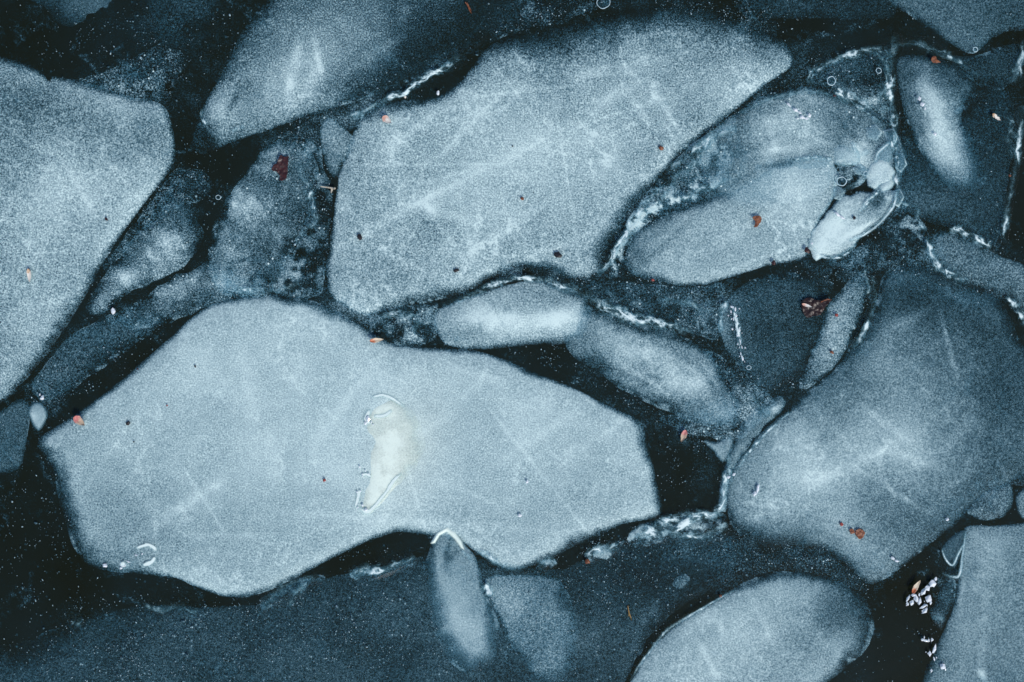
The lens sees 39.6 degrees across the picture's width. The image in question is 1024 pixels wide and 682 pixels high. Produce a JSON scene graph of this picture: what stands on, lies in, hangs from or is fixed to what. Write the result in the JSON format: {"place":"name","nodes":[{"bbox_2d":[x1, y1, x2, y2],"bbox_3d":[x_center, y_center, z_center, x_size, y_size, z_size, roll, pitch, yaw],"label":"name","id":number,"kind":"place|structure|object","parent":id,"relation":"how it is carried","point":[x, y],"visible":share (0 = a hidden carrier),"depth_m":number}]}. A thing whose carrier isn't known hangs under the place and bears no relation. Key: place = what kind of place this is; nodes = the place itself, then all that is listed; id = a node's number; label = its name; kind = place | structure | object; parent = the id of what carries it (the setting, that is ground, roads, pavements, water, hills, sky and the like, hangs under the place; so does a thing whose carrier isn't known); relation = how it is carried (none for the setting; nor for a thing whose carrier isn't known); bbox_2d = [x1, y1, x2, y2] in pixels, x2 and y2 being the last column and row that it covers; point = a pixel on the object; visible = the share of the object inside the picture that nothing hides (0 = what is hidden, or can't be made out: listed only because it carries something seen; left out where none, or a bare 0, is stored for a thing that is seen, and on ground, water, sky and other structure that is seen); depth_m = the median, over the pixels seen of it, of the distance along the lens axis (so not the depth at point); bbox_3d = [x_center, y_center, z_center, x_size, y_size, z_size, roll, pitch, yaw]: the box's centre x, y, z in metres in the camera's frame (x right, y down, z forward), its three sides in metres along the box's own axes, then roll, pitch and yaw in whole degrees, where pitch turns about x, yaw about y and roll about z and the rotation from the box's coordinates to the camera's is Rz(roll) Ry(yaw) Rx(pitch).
{"place":"outdoors","nodes":[
{"label":"outdoors","id":0,"kind":"place"},
{"bbox_2d":[0,0,1023,681],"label":"water","id":1,"kind":"structure","parent":0,"point":[984,82],"depth_m":2.22},
{"bbox_2d":[0,62,172,398],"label":"ice floe","id":2,"kind":"object","parent":1,"relation":"on","point":[60,188],"visible":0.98,"depth_m":2.22},
{"bbox_2d":[26,269,30,281],"bbox_3d":[-0.750,-0.102,2.211,0.008,0.004,0.021,-5,94,7],"label":"bud scale","id":3,"kind":"object","parent":2,"relation":"on","point":[28,271],"visible":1,"depth_m":2.21},
{"bbox_2d":[202,0,447,138],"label":"ice floe","id":4,"kind":"object","parent":1,"relation":"on","point":[291,87],"visible":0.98,"depth_m":2.22},
{"bbox_2d":[44,296,657,594],"bbox_3d":[-0.252,0.164,2.230,0.981,0.033,0.479,0,90,0],"label":"ice floe","id":5,"kind":"object","parent":1,"relation":"on","point":[414,446],"visible":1,"depth_m":2.21},
{"bbox_2d":[73,416,84,425],"bbox_3d":[-0.672,0.124,2.210,0.021,0.006,0.013,40,97,-4],"label":"bud scale","id":6,"kind":"object","parent":5,"relation":"on","point":[78,420],"visible":1,"depth_m":2.21},
{"bbox_2d":[103,553,142,568],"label":"ice crystals","id":7,"kind":"object","parent":5,"relation":"on","point":[104,565],"visible":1,"depth_m":2.21},
{"bbox_2d":[356,415,373,510],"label":"ice crystals","id":8,"kind":"object","parent":5,"relation":"on","point":[367,418],"visible":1,"depth_m":2.21},
{"bbox_2d":[370,338,383,342],"bbox_3d":[-0.210,-0.002,2.211,0.022,0.004,0.008,-6,97,-3],"label":"bud scale","id":9,"kind":"object","parent":5,"relation":"on","point":[374,340],"visible":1,"depth_m":2.21},
{"bbox_2d":[80,512,723,681],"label":"thin ice sheet","id":10,"kind":"object","parent":1,"relation":"on","point":[682,524],"visible":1,"depth_m":2.21},
{"bbox_2d":[435,276,584,346],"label":"ice floe","id":11,"kind":"object","parent":1,"relation":"on","point":[498,322],"visible":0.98,"depth_m":2.22},
{"bbox_2d":[329,21,791,314],"bbox_3d":[0.070,-0.290,2.231,0.791,0.031,0.403,-12,90,0],"label":"ice floe","id":12,"kind":"object","parent":1,"relation":"on","point":[514,163],"visible":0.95,"depth_m":2.22},
{"bbox_2d":[382,115,390,122],"bbox_3d":[-0.195,-0.344,2.210,0.012,0.006,0.014,-13,90,0],"label":"bud scale","id":13,"kind":"object","parent":12,"relation":"on","point":[385,118],"visible":1,"depth_m":2.21},
{"bbox_2d":[554,252,561,257],"bbox_3d":[0.072,-0.134,2.213,0.014,0.006,0.010,20,90,0],"label":"seed","id":14,"kind":"object","parent":12,"relation":"on","point":[557,255],"visible":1,"depth_m":2.21},
{"bbox_2d":[569,300,735,423],"bbox_3d":[0.223,0.029,2.229,0.321,0.035,0.142,24,90,0],"label":"ice floe","id":15,"kind":"object","parent":1,"relation":"on","point":[691,383],"visible":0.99,"depth_m":2.22},
{"bbox_2d":[323,26,994,590],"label":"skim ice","id":16,"kind":"structure","parent":1,"relation":"on","point":[619,226],"depth_m":2.22},
{"bbox_2d":[30,405,44,427],"bbox_3d":[-0.741,0.118,2.232,0.035,0.028,0.052,0,90,0],"label":"ice pebble","id":17,"kind":"object","parent":16,"relation":"on","point":[37,413],"visible":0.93,"depth_m":2.22},
{"bbox_2d":[80,49,174,97],"bbox_3d":[-0.583,-0.401,2.234,0.181,0.025,0.105,-24,90,0],"label":"slush patch","id":18,"kind":"object","parent":16,"relation":"on","point":[133,84],"visible":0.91,"depth_m":2.22},
{"bbox_2d":[94,189,193,311],"bbox_3d":[-0.563,-0.128,2.232,0.108,0.028,0.268,37,90,0],"label":"speckled floe","id":19,"kind":"object","parent":16,"relation":"on","point":[126,278],"visible":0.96,"depth_m":2.22},
{"bbox_2d":[127,268,253,329],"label":"speckled floe","id":20,"kind":"object","parent":16,"relation":"on","point":[188,280],"visible":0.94,"depth_m":2.22},
{"bbox_2d":[208,146,314,292],"bbox_3d":[-0.387,-0.188,2.232,0.145,0.027,0.274,29,90,0],"label":"speckled floe","id":21,"kind":"object","parent":16,"relation":"on","point":[251,205],"visible":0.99,"depth_m":2.22},
{"bbox_2d":[272,155,288,180],"bbox_3d":[-0.361,-0.270,2.214,0.025,0.006,0.040,5,90,0],"label":"leaf scrap","id":22,"kind":"object","parent":21,"relation":"on","point":[280,167],"visible":1,"depth_m":2.21},
{"bbox_2d":[225,142,324,295],"bbox_3d":[-0.336,-0.168,2.229,0.168,0.035,0.287,28,90,0],"label":"slush patch","id":23,"kind":"object","parent":16,"relation":"on","point":[298,272],"visible":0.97,"depth_m":2.22},
{"bbox_2d":[321,186,335,192],"bbox_3d":[-0.286,-0.236,2.214,0.024,0.004,0.010,5,90,0],"label":"twig","id":24,"kind":"object","parent":16,"relation":"on","point":[332,188],"visible":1,"depth_m":2.21},
{"bbox_2d":[321,120,355,167],"bbox_3d":[-0.272,-0.301,2.232,0.062,0.028,0.100,0,90,0],"label":"ice chip","id":25,"kind":"object","parent":16,"relation":"on","point":[340,136],"visible":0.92,"depth_m":2.22},
{"bbox_2d":[369,307,436,343],"bbox_3d":[-0.184,-0.027,2.229,0.146,0.034,0.084,0,90,0],"label":"slush patch","id":26,"kind":"object","parent":16,"relation":"on","point":[410,335],"visible":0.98,"depth_m":2.22},
{"bbox_2d":[363,64,451,111],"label":"frost ridge","id":27,"kind":"structure","parent":16,"relation":"on","point":[407,91],"depth_m":2.21},
{"bbox_2d":[431,527,496,656],"bbox_3d":[-0.085,0.407,2.229,0.105,0.034,0.238,-19,90,0],"label":"ice shard","id":28,"kind":"object","parent":16,"relation":"on","point":[460,623],"visible":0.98,"depth_m":2.22},
{"bbox_2d":[0,0,1020,681],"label":"ice grains","id":29,"kind":"object","parent":16,"relation":"on","point":[444,344],"visible":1,"depth_m":2.22},
{"bbox_2d":[484,576,568,670],"bbox_3d":[0.047,0.446,2.229,0.125,0.034,0.215,-25,90,0],"label":"ice shard","id":30,"kind":"object","parent":16,"relation":"on","point":[488,591],"visible":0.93,"depth_m":2.22},
{"bbox_2d":[604,122,731,273],"bbox_3d":[0.259,-0.232,2.229,0.367,0.035,0.096,-44,90,0],"label":"slush patch","id":31,"kind":"object","parent":16,"relation":"on","point":[653,208],"visible":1,"depth_m":2.22},
{"bbox_2d":[604,200,648,267],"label":"frost ridge","id":32,"kind":"structure","parent":31,"relation":"on","point":[625,235],"depth_m":2.21},
{"bbox_2d":[626,282,720,332],"bbox_3d":[0.217,-0.048,2.229,0.247,0.035,0.107,0,90,0],"label":"slush patch","id":33,"kind":"object","parent":16,"relation":"on","point":[682,316],"visible":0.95,"depth_m":2.22},
{"bbox_2d":[681,430,686,441],"bbox_3d":[0.267,0.148,2.215,0.009,0.004,0.020,20,94,7],"label":"bud scale","id":34,"kind":"object","parent":16,"relation":"on","point":[683,434],"visible":1,"depth_m":2.22},
{"bbox_2d":[707,439,731,458],"bbox_3d":[0.328,0.162,2.232,0.041,0.028,0.052,-41,90,0],"label":"frost wedge","id":35,"kind":"object","parent":16,"relation":"on","point":[718,448],"visible":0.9,"depth_m":2.22},
{"bbox_2d":[720,401,782,510],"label":"frost ridge","id":36,"kind":"structure","parent":16,"relation":"on","point":[774,409],"depth_m":2.22},
{"bbox_2d":[714,473,726,511],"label":"frost ridge","id":37,"kind":"structure","parent":36,"relation":"on","point":[723,491],"depth_m":2.21},
{"bbox_2d":[633,577,871,681],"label":"ice floe","id":38,"kind":"object","parent":16,"relation":"on","point":[727,626],"visible":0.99,"depth_m":2.22},
{"bbox_2d":[801,298,831,317],"bbox_3d":[0.474,-0.052,2.215,0.048,0.005,0.032,0,93,-1],"label":"leaf scrap","id":39,"kind":"object","parent":16,"relation":"on","point":[817,307],"visible":1,"depth_m":2.21},
{"bbox_2d":[800,276,868,388],"bbox_3d":[0.515,-0.013,2.229,0.078,0.034,0.216,21,90,0],"label":"ice splinter","id":40,"kind":"object","parent":16,"relation":"on","point":[833,326],"visible":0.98,"depth_m":2.22},
{"bbox_2d":[833,187,843,199],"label":"ice chip","id":41,"kind":"object","parent":16,"relation":"on","point":[839,194],"visible":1,"depth_m":2.22},
{"bbox_2d":[837,166,864,189],"bbox_3d":[0.529,-0.254,2.233,0.058,0.026,0.049,0,90,0],"label":"slush patch","id":42,"kind":"object","parent":16,"relation":"on","point":[851,174],"visible":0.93,"depth_m":2.22},
{"bbox_2d":[808,186,896,260],"bbox_3d":[0.530,-0.191,2.229,0.172,0.034,0.078,-42,90,0],"label":"ice chip","id":43,"kind":"object","parent":16,"relation":"on","point":[832,233],"visible":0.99,"depth_m":2.22},
{"bbox_2d":[852,165,866,174],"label":"ice chip","id":44,"kind":"object","parent":16,"relation":"on","point":[857,167],"visible":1,"depth_m":2.22},
{"bbox_2d":[729,300,1012,578],"bbox_3d":[0.607,0.163,2.229,0.400,0.034,0.550,42,90,0],"label":"ice floe","id":45,"kind":"object","parent":16,"relation":"on","point":[807,469],"visible":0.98,"depth_m":2.22},
{"bbox_2d":[727,473,758,495],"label":"ice crystals","id":46,"kind":"object","parent":45,"relation":"on","point":[754,493],"visible":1,"depth_m":2.21},
{"bbox_2d":[855,529,864,538],"bbox_3d":[0.542,0.299,2.213,0.014,0.004,0.016,-36,90,0],"label":"leaf scrap","id":47,"kind":"object","parent":45,"relation":"on","point":[859,533],"visible":1,"depth_m":2.21},
{"bbox_2d":[866,125,881,139],"bbox_3d":[0.566,-0.326,2.221,0.030,0.011,0.030,0,90,0],"label":"ice chip","id":48,"kind":"object","parent":16,"relation":"on","point":[878,135],"visible":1,"depth_m":2.22},
{"bbox_2d":[856,205,925,256],"bbox_3d":[0.567,-0.162,2.229,0.205,0.034,0.130,0,90,0],"label":"slush patch","id":49,"kind":"object","parent":16,"relation":"on","point":[908,224],"visible":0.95,"depth_m":2.22},
{"bbox_2d":[892,189,903,206],"bbox_3d":[0.603,-0.224,2.221,0.024,0.011,0.033,0,90,0],"label":"ice chip","id":50,"kind":"object","parent":16,"relation":"on","point":[901,200],"visible":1,"depth_m":2.22},
{"bbox_2d":[912,580,920,593],"bbox_3d":[0.629,0.382,2.212,0.008,0.004,0.024,33,87,-7],"label":"bud scale","id":51,"kind":"object","parent":16,"relation":"on","point":[915,588],"visible":1,"depth_m":2.21},
{"bbox_2d":[906,577,936,613],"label":"ice crystals","id":52,"kind":"object","parent":16,"relation":"on","point":[932,583],"visible":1,"depth_m":2.21},
{"bbox_2d":[929,525,1023,681],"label":"ice floe","id":53,"kind":"object","parent":16,"relation":"on","point":[981,673],"visible":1,"depth_m":2.22},
{"bbox_2d":[921,636,945,671],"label":"ice crystals","id":54,"kind":"object","parent":53,"relation":"on","point":[942,666],"visible":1,"depth_m":2.21},
{"bbox_2d":[1003,127,1020,232],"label":"frost ridge","id":55,"kind":"structure","parent":16,"relation":"on","point":[1018,145],"depth_m":2.21},
{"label":"ice floe","id":56,"kind":"object","parent":16,"relation":"on","visible":0},
{"bbox_2d":[1018,50,1023,72],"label":"frost ridge","id":57,"kind":"structure","parent":56,"relation":"on","point":[1022,56],"depth_m":2.21},
{"bbox_2d":[684,371,774,439],"bbox_3d":[0.327,0.103,2.229,0.159,0.035,0.146,31,90,0],"label":"slush patch","id":58,"kind":"object","parent":1,"relation":"on","point":[742,417],"visible":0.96,"depth_m":2.22},
{"bbox_2d":[720,302,739,344],"bbox_3d":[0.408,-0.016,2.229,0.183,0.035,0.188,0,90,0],"label":"ice disc","id":59,"kind":"object","parent":1,"relation":"on","point":[735,319],"visible":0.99,"depth_m":2.21},
{"bbox_2d":[728,306,745,361],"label":"ice crystals","id":60,"kind":"object","parent":59,"relation":"on","point":[739,331],"visible":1,"depth_m":2.21},
{"bbox_2d":[630,155,837,283],"bbox_3d":[0.355,-0.169,2.229,0.368,0.034,0.170,-29,90,0],"label":"ice floe","id":61,"kind":"object","parent":1,"relation":"on","point":[794,194],"visible":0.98,"depth_m":2.22},
{"bbox_2d":[753,216,761,226],"bbox_3d":[0.381,-0.186,2.211,0.014,0.002,0.019,0,93,-2],"label":"leaf scrap","id":62,"kind":"object","parent":61,"relation":"on","point":[757,219],"visible":1,"depth_m":2.21},
{"bbox_2d":[708,89,898,201],"bbox_3d":[0.448,-0.302,2.229,0.321,0.035,0.198,0,90,0],"label":"ice floe","id":63,"kind":"object","parent":1,"relation":"on","point":[784,119],"visible":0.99,"depth_m":2.22},
{"bbox_2d":[787,103,810,119],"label":"ice crystals","id":64,"kind":"object","parent":63,"relation":"on","point":[799,112],"visible":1,"depth_m":2.21},
{"bbox_2d":[834,146,858,165],"bbox_3d":[0.524,-0.290,2.231,0.048,0.031,0.040,0,90,0],"label":"ice chip","id":65,"kind":"object","parent":63,"relation":"on","point":[847,156],"visible":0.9,"depth_m":2.22},
{"bbox_2d":[866,159,895,188],"bbox_3d":[0.575,-0.259,2.231,0.047,0.031,0.054,28,90,0],"label":"ice chip","id":66,"kind":"object","parent":63,"relation":"on","point":[880,171],"visible":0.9,"depth_m":2.22},
{"bbox_2d":[879,179,893,191],"bbox_3d":[0.586,-0.244,2.231,0.032,0.031,0.021,-30,90,0],"label":"ice lobe","id":67,"kind":"object","parent":66,"relation":"on","point":[887,185],"visible":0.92,"depth_m":2.22},
{"bbox_2d":[884,129,897,144],"bbox_3d":[0.593,-0.319,2.221,0.024,0.011,0.030,-12,90,0],"label":"ice chip","id":68,"kind":"object","parent":63,"relation":"on","point":[886,136],"visible":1,"depth_m":2.22},
{"bbox_2d":[809,49,895,136],"bbox_3d":[0.531,-0.390,2.229,0.156,0.034,0.181,0,90,0],"label":"clear ice pane","id":69,"kind":"object","parent":1,"relation":"on","point":[889,92],"visible":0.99,"depth_m":2.21},
{"bbox_2d":[906,62,968,178],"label":"ice floe","id":70,"kind":"object","parent":1,"relation":"on","point":[943,141],"visible":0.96,"depth_m":2.21},
{"bbox_2d":[918,96,936,135],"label":"ice crystals","id":71,"kind":"object","parent":70,"relation":"on","point":[922,105],"visible":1,"depth_m":2.21},
{"bbox_2d":[931,56,939,62],"bbox_3d":[0.659,-0.436,2.213,0.010,0.002,0.014,-42,90,0],"label":"leaf scrap","id":72,"kind":"object","parent":70,"relation":"on","point":[934,59],"visible":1,"depth_m":2.21},
{"bbox_2d":[927,227,1023,318],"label":"ice floe","id":73,"kind":"object","parent":1,"relation":"on","point":[1013,303],"visible":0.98,"depth_m":2.21},
{"bbox_2d":[969,484,1008,513],"bbox_3d":[0.747,0.251,2.232,0.077,0.028,0.062,0,90,0],"label":"ice chip","id":74,"kind":"object","parent":1,"relation":"on","point":[994,501],"visible":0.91,"depth_m":2.22},
{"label":"submerged floe","id":75,"kind":"object","parent":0,"visible":0},
{"bbox_2d":[39,308,114,399],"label":"ice crystals","id":76,"kind":"object","parent":75,"relation":"on","point":[112,312],"visible":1,"depth_m":2.21}
]}

